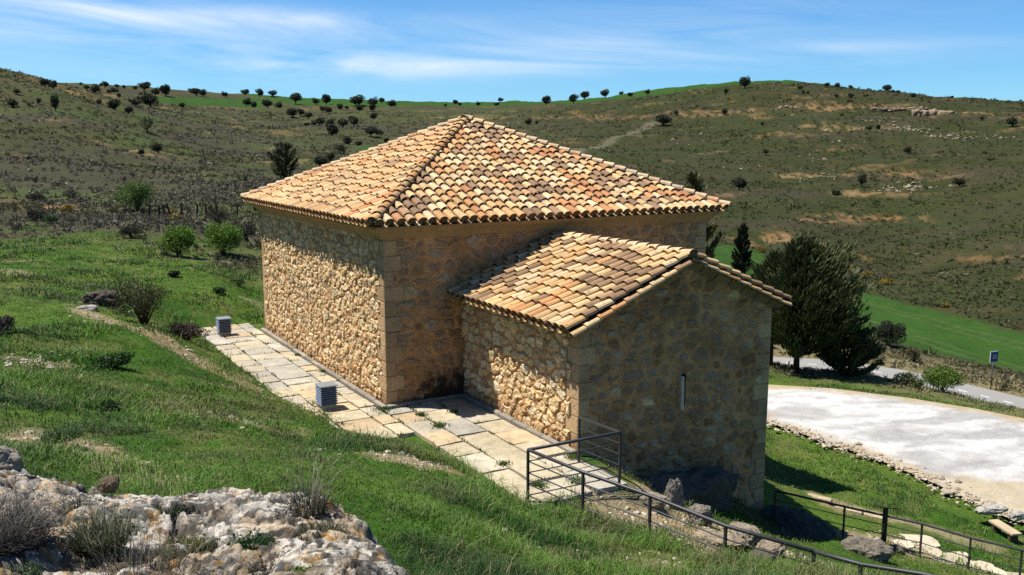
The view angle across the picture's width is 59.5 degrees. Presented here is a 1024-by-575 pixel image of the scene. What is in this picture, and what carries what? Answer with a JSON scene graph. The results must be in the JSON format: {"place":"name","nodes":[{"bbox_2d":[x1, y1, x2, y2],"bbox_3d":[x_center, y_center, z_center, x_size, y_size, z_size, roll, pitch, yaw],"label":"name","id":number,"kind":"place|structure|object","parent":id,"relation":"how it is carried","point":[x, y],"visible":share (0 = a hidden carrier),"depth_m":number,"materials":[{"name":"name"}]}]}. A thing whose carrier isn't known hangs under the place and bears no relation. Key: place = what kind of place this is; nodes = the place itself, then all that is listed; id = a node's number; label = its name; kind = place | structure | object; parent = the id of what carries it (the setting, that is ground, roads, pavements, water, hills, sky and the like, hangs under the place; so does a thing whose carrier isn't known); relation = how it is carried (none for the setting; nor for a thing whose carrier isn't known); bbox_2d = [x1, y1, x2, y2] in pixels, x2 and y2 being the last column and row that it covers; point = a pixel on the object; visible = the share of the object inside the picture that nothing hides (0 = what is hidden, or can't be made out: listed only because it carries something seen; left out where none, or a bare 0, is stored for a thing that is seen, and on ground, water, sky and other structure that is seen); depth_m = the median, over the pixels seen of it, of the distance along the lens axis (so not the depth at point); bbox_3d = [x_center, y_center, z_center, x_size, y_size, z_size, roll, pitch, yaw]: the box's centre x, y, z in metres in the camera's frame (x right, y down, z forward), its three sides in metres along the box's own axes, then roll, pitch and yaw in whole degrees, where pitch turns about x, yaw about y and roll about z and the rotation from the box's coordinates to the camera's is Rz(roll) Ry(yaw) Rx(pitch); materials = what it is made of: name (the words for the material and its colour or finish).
{"place":"outdoors","nodes":[
{"label":"outdoors","id":0,"kind":"place"},
{"bbox_2d":[194,323,626,506],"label":"paving","id":1,"kind":"structure","parent":0,"point":[352,403],"depth_m":20.69,"materials":[{"name":"stone"}]},
{"bbox_2d":[215,316,231,336],"bbox_3d":[-9.709,1.317,30.205,0.440,0.620,0.440,-5,10,-30],"label":"ventilation box","id":2,"kind":"object","parent":1,"relation":"on","point":[223,326],"visible":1,"depth_m":30.05,"materials":[{"name":"metal"}]},
{"bbox_2d":[315,381,338,410],"bbox_3d":[-4.506,2.645,21.789,0.440,0.620,0.440,-5,10,-30],"label":"ventilation box","id":3,"kind":"object","parent":1,"relation":"on","point":[326,393],"visible":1,"depth_m":21.64,"materials":[{"name":"metal"}]},
{"bbox_2d":[209,322,605,503],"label":"joint weeds","id":4,"kind":"object","parent":1,"relation":"on","point":[503,463],"visible":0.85,"depth_m":20.74,"materials":[{"name":"green plant"}]},
{"bbox_2d":[0,68,1023,574],"bbox_3d":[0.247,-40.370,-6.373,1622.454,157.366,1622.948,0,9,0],"label":"terrain","id":5,"kind":"structure","parent":0,"point":[944,332],"depth_m":114.70,"materials":[{"name":"plant"}]},
{"bbox_2d":[0,315,16,334],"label":"shrub","id":6,"kind":"object","parent":5,"relation":"on","point":[6,321],"visible":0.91,"depth_m":21.19,"materials":[{"name":"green plant"}]},
{"bbox_2d":[0,445,27,472],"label":"boulder","id":7,"kind":"object","parent":5,"relation":"on","point":[10,459],"visible":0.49,"depth_m":7.90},
{"bbox_2d":[25,192,43,199],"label":"scrub bush","id":8,"kind":"object","parent":5,"relation":"on","point":[33,196],"visible":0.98,"depth_m":68.09,"materials":[{"name":"green plant"}]},
{"bbox_2d":[27,208,50,218],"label":"scrub bush","id":9,"kind":"object","parent":5,"relation":"on","point":[35,213],"visible":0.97,"depth_m":55.84,"materials":[{"name":"brown plant"}]},
{"bbox_2d":[43,213,60,223],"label":"herb clump","id":10,"kind":"object","parent":5,"relation":"on","point":[48,217],"visible":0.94,"depth_m":53.45,"materials":[{"name":"green plant"}]},
{"bbox_2d":[50,94,59,110],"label":"holm oak","id":11,"kind":"object","parent":5,"relation":"on","point":[54,101],"visible":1,"depth_m":154.00,"materials":[{"name":"green plant"}]},
{"bbox_2d":[34,424,86,443],"bbox_3d":[-5.694,1.843,11.303,0.688,0.175,0.650,0,9,0],"label":"herb clump","id":12,"kind":"object","parent":5,"relation":"on","point":[70,432],"visible":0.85,"depth_m":11.34,"materials":[{"name":"green plant"}]},
{"bbox_2d":[62,190,78,197],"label":"scrub bush","id":13,"kind":"object","parent":5,"relation":"on","point":[71,192],"visible":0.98,"depth_m":69.89,"materials":[{"name":"green plant"}]},
{"bbox_2d":[76,305,97,310],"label":"stone","id":14,"kind":"object","parent":5,"relation":"on","point":[91,307],"visible":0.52,"depth_m":26.30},
{"bbox_2d":[90,83,101,92],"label":"holm oak","id":15,"kind":"object","parent":5,"relation":"on","point":[95,88],"visible":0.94,"depth_m":229.44,"materials":[{"name":"green plant"}]},
{"bbox_2d":[81,290,121,308],"bbox_3d":[-12.740,0.403,27.817,1.170,0.669,0.896,-3,9,-17],"label":"stone","id":16,"kind":"object","parent":5,"relation":"on","point":[100,297],"visible":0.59,"depth_m":27.50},
{"bbox_2d":[95,400,122,411],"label":"herb clump","id":17,"kind":"object","parent":5,"relation":"on","point":[112,404],"visible":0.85,"depth_m":14.85,"materials":[{"name":"green plant"}]},
{"bbox_2d":[90,351,134,368],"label":"herb clump","id":18,"kind":"object","parent":5,"relation":"on","point":[115,360],"visible":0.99,"depth_m":19.00,"materials":[{"name":"green plant"}]},
{"bbox_2d":[105,98,120,109],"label":"holm oak","id":19,"kind":"object","parent":5,"relation":"on","point":[113,104],"visible":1,"depth_m":204.97,"materials":[{"name":"green plant"}]},
{"bbox_2d":[118,226,144,237],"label":"scrub bush","id":20,"kind":"object","parent":5,"relation":"on","point":[130,230],"visible":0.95,"depth_m":48.30,"materials":[{"name":"green plant"}]},
{"bbox_2d":[112,178,155,208],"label":"shrub","id":21,"kind":"object","parent":5,"relation":"on","point":[131,192],"visible":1,"depth_m":62.53,"materials":[{"name":"green plant"}]},
{"bbox_2d":[110,280,171,324],"bbox_3d":[-10.863,0.476,26.186,1.692,1.392,1.550,0,9,0],"label":"shrub","id":22,"kind":"object","parent":5,"relation":"on","point":[142,308],"visible":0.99,"depth_m":26.02,"materials":[{"name":"green plant"}]},
{"bbox_2d":[137,82,150,90],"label":"holm oak","id":23,"kind":"object","parent":5,"relation":"on","point":[144,85],"visible":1,"depth_m":437.75,"materials":[{"name":"green plant"}]},
{"bbox_2d":[138,115,153,131],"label":"tree","id":24,"kind":"object","parent":5,"relation":"on","point":[146,125],"visible":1,"depth_m":151.68,"materials":[{"name":"green plant"}]},
{"bbox_2d":[138,91,158,106],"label":"holm oak","id":25,"kind":"object","parent":5,"relation":"on","point":[147,99],"visible":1,"depth_m":309.90,"materials":[{"name":"green plant"}]},
{"bbox_2d":[150,142,163,152],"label":"holm oak","id":26,"kind":"object","parent":5,"relation":"on","point":[157,147],"visible":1,"depth_m":123.79,"materials":[{"name":"green plant"}]},
{"bbox_2d":[158,84,170,95],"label":"holm oak","id":27,"kind":"object","parent":5,"relation":"on","point":[165,89],"visible":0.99,"depth_m":429.54,"materials":[{"name":"green plant"}]},
{"bbox_2d":[155,225,197,256],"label":"shrub","id":28,"kind":"object","parent":5,"relation":"on","point":[177,236],"visible":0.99,"depth_m":44.01,"materials":[{"name":"green plant"}]},
{"bbox_2d":[165,321,210,340],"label":"shrub","id":29,"kind":"object","parent":5,"relation":"on","point":[189,331],"visible":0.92,"depth_m":26.48,"materials":[{"name":"brown plant"}]},
{"bbox_2d":[148,203,237,215],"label":"wire fence","id":30,"kind":"object","parent":5,"relation":"on","point":[169,210],"visible":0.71,"depth_m":59.86,"materials":[{"name":"wood"}]},
{"bbox_2d":[0,468,407,574],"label":"rock outcrop","id":31,"kind":"object","parent":5,"relation":"on","point":[226,512],"visible":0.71,"depth_m":5.26,"materials":[{"name":"stone"}]},
{"bbox_2d":[0,559,44,574],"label":"herb clump","id":32,"kind":"object","parent":31,"relation":"on","point":[34,567],"visible":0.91,"depth_m":4.33,"materials":[{"name":"green plant"}]},
{"bbox_2d":[0,502,75,553],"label":"woody shrub","id":33,"kind":"object","parent":31,"relation":"on","point":[42,542],"visible":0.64,"depth_m":4.61,"materials":[{"name":"grey plant"}]},
{"bbox_2d":[0,476,82,556],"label":"woody shrub","id":34,"kind":"object","parent":31,"relation":"on","point":[23,529],"visible":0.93,"depth_m":4.64,"materials":[{"name":"grey plant"}]},
{"bbox_2d":[43,486,102,516],"bbox_3d":[-2.725,1.337,5.591,0.402,0.184,0.392,0,9,0],"label":"herb shrub","id":35,"kind":"object","parent":31,"relation":"on","point":[75,502],"visible":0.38,"depth_m":5.64,"materials":[{"name":"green plant"}]},
{"bbox_2d":[41,487,155,556],"bbox_3d":[-2.238,1.264,4.871,0.667,0.336,0.622,6,11,34],"label":"herb shrub","id":36,"kind":"object","parent":31,"relation":"on","point":[99,529],"visible":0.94,"depth_m":4.89,"materials":[{"name":"green plant"}]},
{"bbox_2d":[96,475,119,493],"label":"stone","id":37,"kind":"object","parent":31,"relation":"on","point":[109,484],"visible":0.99,"depth_m":7.04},
{"bbox_2d":[62,504,199,574],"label":"dry grass tuft","id":38,"kind":"object","parent":31,"relation":"on","point":[130,561],"visible":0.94,"depth_m":4.58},
{"bbox_2d":[151,494,188,516],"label":"herb clump","id":39,"kind":"object","parent":31,"relation":"on","point":[172,512],"visible":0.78,"depth_m":5.57,"materials":[{"name":"green plant"}]},
{"bbox_2d":[118,520,228,574],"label":"dry grass tuft","id":40,"kind":"object","parent":31,"relation":"on","point":[169,569],"visible":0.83,"depth_m":4.57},
{"bbox_2d":[154,531,217,559],"bbox_3d":[-1.825,1.456,5.020,0.349,0.075,0.350,0,9,0],"label":"herb clump","id":41,"kind":"object","parent":31,"relation":"on","point":[198,541],"visible":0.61,"depth_m":5.07,"materials":[{"name":"green plant"}]},
{"bbox_2d":[226,527,277,550],"bbox_3d":[-1.397,1.386,4.837,0.303,0.130,0.287,-7,11,-37],"label":"herb clump","id":42,"kind":"object","parent":31,"relation":"on","point":[258,538],"visible":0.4,"depth_m":4.86,"materials":[{"name":"green plant"}]},
{"bbox_2d":[241,551,285,574],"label":"herb clump","id":43,"kind":"object","parent":31,"relation":"on","point":[255,566],"visible":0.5,"depth_m":4.40,"materials":[{"name":"brown plant"}]},
{"bbox_2d":[287,563,313,574],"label":"sedum cushion","id":44,"kind":"object","parent":31,"relation":"on","point":[301,569],"visible":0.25,"depth_m":4.33,"materials":[{"name":"green plant"}]},
{"bbox_2d":[258,433,368,518],"bbox_3d":[-1.245,1.158,5.589,0.627,0.546,0.627,8,12,40],"label":"dry grass tuft","id":45,"kind":"object","parent":31,"relation":"on","point":[317,505],"visible":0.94,"depth_m":5.59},
{"bbox_2d":[292,517,350,540],"bbox_3d":[-1.100,1.417,5.177,0.380,0.083,0.374,0,9,0],"label":"herb clump","id":46,"kind":"object","parent":31,"relation":"on","point":[337,527],"visible":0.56,"depth_m":5.25,"materials":[{"name":"green plant"}]},
{"bbox_2d":[204,206,229,222],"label":"scrub bush","id":47,"kind":"object","parent":5,"relation":"on","point":[220,213],"visible":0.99,"depth_m":56.36,"materials":[{"name":"brown plant"}]},
{"bbox_2d":[211,286,226,293],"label":"herb clump","id":48,"kind":"object","parent":5,"relation":"on","point":[219,290],"visible":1,"depth_m":35.75,"materials":[{"name":"green plant"}]},
{"bbox_2d":[204,221,243,256],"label":"shrub","id":49,"kind":"object","parent":5,"relation":"on","point":[225,235],"visible":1,"depth_m":46.25,"materials":[{"name":"green plant"}]},
{"bbox_2d":[237,220,257,239],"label":"scrub bush","id":50,"kind":"object","parent":5,"relation":"on","point":[247,229],"visible":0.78,"depth_m":51.57,"materials":[{"name":"brown plant"}]},
{"bbox_2d":[267,141,299,178],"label":"conifer tree","id":51,"kind":"object","parent":5,"relation":"on","point":[287,157],"visible":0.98,"depth_m":84.95,"materials":[{"name":"green plant"}]},
{"bbox_2d":[285,108,296,116],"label":"holm oak","id":52,"kind":"object","parent":5,"relation":"on","point":[291,111],"visible":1,"depth_m":369.52,"materials":[{"name":"green plant"}]},
{"bbox_2d":[289,92,301,103],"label":"holm oak","id":53,"kind":"object","parent":5,"relation":"on","point":[295,96],"visible":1,"depth_m":467.35,"materials":[{"name":"green plant"}]},
{"bbox_2d":[312,155,327,166],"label":"holm oak","id":54,"kind":"object","parent":5,"relation":"on","point":[320,160],"visible":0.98,"depth_m":127.09,"materials":[{"name":"green plant"}]},
{"bbox_2d":[325,123,339,135],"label":"holm oak","id":55,"kind":"object","parent":5,"relation":"on","point":[332,129],"visible":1,"depth_m":246.86,"materials":[{"name":"green plant"}]},
{"bbox_2d":[332,143,346,152],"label":"shrub","id":56,"kind":"object","parent":5,"relation":"on","point":[340,147],"visible":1,"depth_m":185.28,"materials":[{"name":"green plant"}]},
{"bbox_2d":[349,94,365,104],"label":"holm oak","id":57,"kind":"object","parent":5,"relation":"on","point":[357,99],"visible":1,"depth_m":460.19,"materials":[{"name":"green plant"}]},
{"bbox_2d":[364,126,378,135],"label":"holm oak","id":58,"kind":"object","parent":5,"relation":"on","point":[371,130],"visible":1,"depth_m":245.81,"materials":[{"name":"green plant"}]},
{"bbox_2d":[4,297,961,574],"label":"scattered stones","id":59,"kind":"object","parent":5,"relation":"on","point":[422,465],"visible":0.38,"depth_m":16.05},
{"bbox_2d":[0,211,1023,574],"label":"grass","id":60,"kind":"structure","parent":5,"relation":"on","point":[486,491],"depth_m":14.26,"materials":[{"name":"plant"}]},
{"bbox_2d":[0,67,1023,393],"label":"hillside scrub","id":61,"kind":"object","parent":5,"relation":"on","point":[70,223],"visible":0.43,"depth_m":118.31,"materials":[{"name":"green plant"}]},
{"bbox_2d":[241,115,791,512],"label":"stone chapel","id":62,"kind":"structure","parent":5,"relation":"on","point":[547,291],"depth_m":21.88,"materials":[{"name":"stone"}]},
{"bbox_2d":[678,374,685,409],"bbox_3d":[3.768,2.312,19.854,0.147,0.800,0.130,-5,10,-30],"label":"slit window","id":63,"kind":"structure","parent":62,"relation":"in","point":[682,379],"depth_m":19.81,"materials":[{"name":"glass"}]},
{"bbox_2d":[636,491,666,507],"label":"boulder","id":64,"kind":"object","parent":5,"relation":"on","point":[644,501],"visible":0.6,"depth_m":16.70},
{"bbox_2d":[654,115,671,125],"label":"holm oak","id":65,"kind":"object","parent":5,"relation":"on","point":[663,119],"visible":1,"depth_m":314.69,"materials":[{"name":"green plant"}]},
{"bbox_2d":[664,478,683,509],"bbox_3d":[3.202,4.232,17.786,0.466,0.951,0.317,-5,10,-28],"label":"standing stone","id":66,"kind":"object","parent":5,"relation":"on","point":[674,490],"visible":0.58,"depth_m":17.66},
{"bbox_2d":[634,465,738,513],"bbox_3d":[3.323,4.918,19.323,4.295,2.160,1.731,-5,10,-30],"label":"boulder","id":67,"kind":"object","parent":5,"relation":"on","point":[708,484],"visible":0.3,"depth_m":19.13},
{"bbox_2d":[686,503,713,526],"bbox_3d":[3.532,4.271,16.779,0.445,0.461,0.453,-7,11,-36],"label":"boulder","id":68,"kind":"object","parent":5,"relation":"on","point":[705,510],"visible":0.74,"depth_m":16.65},
{"bbox_2d":[684,170,724,258],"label":"conifer tree","id":69,"kind":"object","parent":5,"relation":"on","point":[693,181],"visible":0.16,"depth_m":57.50,"materials":[{"name":"green plant"}]},
{"bbox_2d":[692,529,744,547],"bbox_3d":[3.558,4.367,15.477,0.892,0.220,0.480,3,9,17],"label":"boulder","id":70,"kind":"object","parent":5,"relation":"on","point":[708,538],"visible":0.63,"depth_m":15.40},
{"bbox_2d":[526,416,935,574],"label":"steel railing","id":71,"kind":"object","parent":5,"relation":"on","point":[583,473],"visible":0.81,"depth_m":15.06,"materials":[{"name":"metal"}]},
{"bbox_2d":[730,176,746,190],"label":"holm oak","id":72,"kind":"object","parent":5,"relation":"on","point":[739,183],"visible":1,"depth_m":167.36,"materials":[{"name":"green plant"}]},
{"bbox_2d":[730,222,752,273],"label":"cypress","id":73,"kind":"object","parent":5,"relation":"on","point":[741,260],"visible":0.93,"depth_m":62.21,"materials":[{"name":"green plant"}]},
{"bbox_2d":[738,76,750,87],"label":"holm oak","id":74,"kind":"object","parent":5,"relation":"on","point":[744,81],"visible":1,"depth_m":380.50,"materials":[{"name":"green plant"}]},
{"bbox_2d":[729,521,761,548],"bbox_3d":[4.127,4.375,15.892,0.511,0.393,0.755,-1,9,-9],"label":"boulder","id":75,"kind":"object","parent":5,"relation":"on","point":[752,539],"visible":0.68,"depth_m":15.64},
{"bbox_2d":[749,547,776,563],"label":"boulder","id":76,"kind":"object","parent":5,"relation":"on","point":[767,555],"visible":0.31,"depth_m":14.35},
{"bbox_2d":[742,246,785,365],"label":"conifer tree","id":77,"kind":"object","parent":5,"relation":"on","point":[759,270],"visible":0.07,"depth_m":46.58,"materials":[{"name":"green plant"}]},
{"bbox_2d":[756,540,785,557],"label":"boulder","id":78,"kind":"object","parent":5,"relation":"on","point":[771,546],"visible":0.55,"depth_m":14.97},
{"bbox_2d":[761,504,836,539],"bbox_3d":[6.608,5.824,21.106,1.194,1.244,2.395,-6,11,-33],"label":"boulder","id":79,"kind":"object","parent":5,"relation":"on","point":[789,519],"visible":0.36,"depth_m":20.70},
{"bbox_2d":[764,231,873,373],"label":"conifer tree","id":80,"kind":"object","parent":5,"relation":"on","point":[810,279],"visible":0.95,"depth_m":44.02,"materials":[{"name":"green plant"}]},
{"bbox_2d":[808,493,832,501],"bbox_3d":[8.670,5.955,25.298,0.700,0.120,0.200,6,11,35],"label":"stone step","id":81,"kind":"object","parent":5,"relation":"on","point":[824,498],"visible":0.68,"depth_m":25.21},
{"bbox_2d":[671,111,1015,192],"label":"hillside stones","id":82,"kind":"object","parent":5,"relation":"on","point":[913,182],"visible":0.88,"depth_m":231.71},
{"bbox_2d":[836,506,862,514],"bbox_3d":[9.382,6.200,24.917,0.700,0.120,0.200,6,11,35],"label":"stone step","id":83,"kind":"object","parent":5,"relation":"on","point":[853,511],"visible":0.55,"depth_m":24.78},
{"bbox_2d":[815,308,886,376],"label":"conifer tree","id":84,"kind":"object","parent":5,"relation":"on","point":[860,346],"visible":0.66,"depth_m":44.92,"materials":[{"name":"green plant"}]},
{"bbox_2d":[857,174,866,186],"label":"holm oak","id":85,"kind":"object","parent":5,"relation":"on","point":[862,179],"visible":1,"depth_m":170.75,"materials":[{"name":"green plant"}]},
{"bbox_2d":[841,535,893,562],"bbox_3d":[7.708,5.865,19.760,1.358,0.670,0.775,0,9,-1],"label":"boulder","id":86,"kind":"object","parent":5,"relation":"on","point":[882,551],"visible":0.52,"depth_m":19.56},
{"bbox_2d":[863,512,881,519],"bbox_3d":[9.985,6.315,24.663,0.600,0.120,0.200,6,11,35],"label":"stone step","id":87,"kind":"object","parent":5,"relation":"on","point":[871,515],"visible":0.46,"depth_m":24.62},
{"bbox_2d":[872,506,899,541],"bbox_3d":[9.101,5.930,21.903,0.540,1.354,0.320,-1,9,-6],"label":"information lectern","id":88,"kind":"object","parent":5,"relation":"on","point":[884,522],"visible":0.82,"depth_m":21.84,"materials":[{"name":"paint"}]},
{"bbox_2d":[872,320,906,344],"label":"round bush","id":89,"kind":"object","parent":5,"relation":"on","point":[885,329],"visible":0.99,"depth_m":61.56,"materials":[{"name":"green plant"}]},
{"bbox_2d":[767,418,1023,523],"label":"edging stones","id":90,"kind":"object","parent":5,"relation":"on","point":[944,490],"visible":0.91,"depth_m":30.30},
{"bbox_2d":[767,384,1023,521],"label":"parking lot","id":91,"kind":"structure","parent":5,"relation":"on","point":[980,452],"depth_m":33.57,"materials":[{"name":"concrete"}]},
{"bbox_2d":[888,544,904,554],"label":"boulder","id":92,"kind":"object","parent":5,"relation":"on","point":[898,549],"visible":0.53,"depth_m":21.47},
{"bbox_2d":[774,490,1023,574],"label":"steel railing","id":93,"kind":"object","parent":5,"relation":"on","point":[921,532],"visible":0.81,"depth_m":21.51,"materials":[{"name":"metal"}]},
{"bbox_2d":[870,106,928,111],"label":"rock outcrop","id":94,"kind":"object","parent":5,"relation":"on","point":[897,109],"visible":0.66,"depth_m":302.55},
{"bbox_2d":[894,370,918,384],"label":"bush","id":95,"kind":"object","parent":5,"relation":"on","point":[909,376],"visible":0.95,"depth_m":44.06,"materials":[{"name":"green plant"}]},
{"bbox_2d":[905,345,920,361],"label":"bush","id":96,"kind":"object","parent":5,"relation":"on","point":[913,352],"visible":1,"depth_m":57.49,"materials":[{"name":"green plant"}]},
{"bbox_2d":[911,377,924,387],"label":"bush","id":97,"kind":"object","parent":5,"relation":"on","point":[918,382],"visible":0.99,"depth_m":43.48,"materials":[{"name":"green plant"}]},
{"bbox_2d":[911,109,955,116],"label":"rock outcrop","id":98,"kind":"object","parent":5,"relation":"on","point":[919,112],"visible":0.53,"depth_m":287.02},
{"bbox_2d":[921,365,967,391],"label":"bush","id":99,"kind":"object","parent":5,"relation":"on","point":[937,377],"visible":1,"depth_m":42.87,"materials":[{"name":"green plant"}]},
{"bbox_2d":[951,178,965,185],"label":"holm oak","id":100,"kind":"object","parent":5,"relation":"on","point":[959,181],"visible":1,"depth_m":162.06,"materials":[{"name":"green plant"}]},
{"bbox_2d":[974,503,1007,514],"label":"stone","id":101,"kind":"object","parent":5,"relation":"on","point":[991,508],"visible":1,"depth_m":25.44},
{"bbox_2d":[989,351,998,389],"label":"road sign","id":102,"kind":"object","parent":5,"relation":"on","point":[993,356],"visible":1,"depth_m":48.98,"materials":[{"name":"metal"}]},
{"bbox_2d":[988,519,1021,542],"bbox_3d":[13.506,6.710,24.564,0.300,0.340,0.950,-1,9,-8],"label":"plank bench","id":103,"kind":"object","parent":5,"relation":"on","point":[997,525],"visible":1,"depth_m":24.43,"materials":[{"name":"wood"}]},
{"bbox_2d":[1005,115,1017,126],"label":"holm oak","id":104,"kind":"object","parent":5,"relation":"on","point":[1011,121],"visible":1,"depth_m":253.15,"materials":[{"name":"green plant"}]},
{"bbox_2d":[1008,510,1023,520],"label":"stone","id":105,"kind":"object","parent":5,"relation":"on","point":[1015,515],"visible":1,"depth_m":24.92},
{"bbox_2d":[0,0,1023,101],"label":"sky","id":106,"kind":"structure","parent":0,"point":[397,50],"materials":[{"name":"blue"}]},
{"bbox_2d":[773,357,1023,408],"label":"road","id":107,"kind":"structure","parent":0,"point":[997,396],"depth_m":49.22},
{"bbox_2d":[891,534,1022,574],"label":"rocks","id":108,"kind":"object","parent":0,"point":[928,540],"depth_m":22.18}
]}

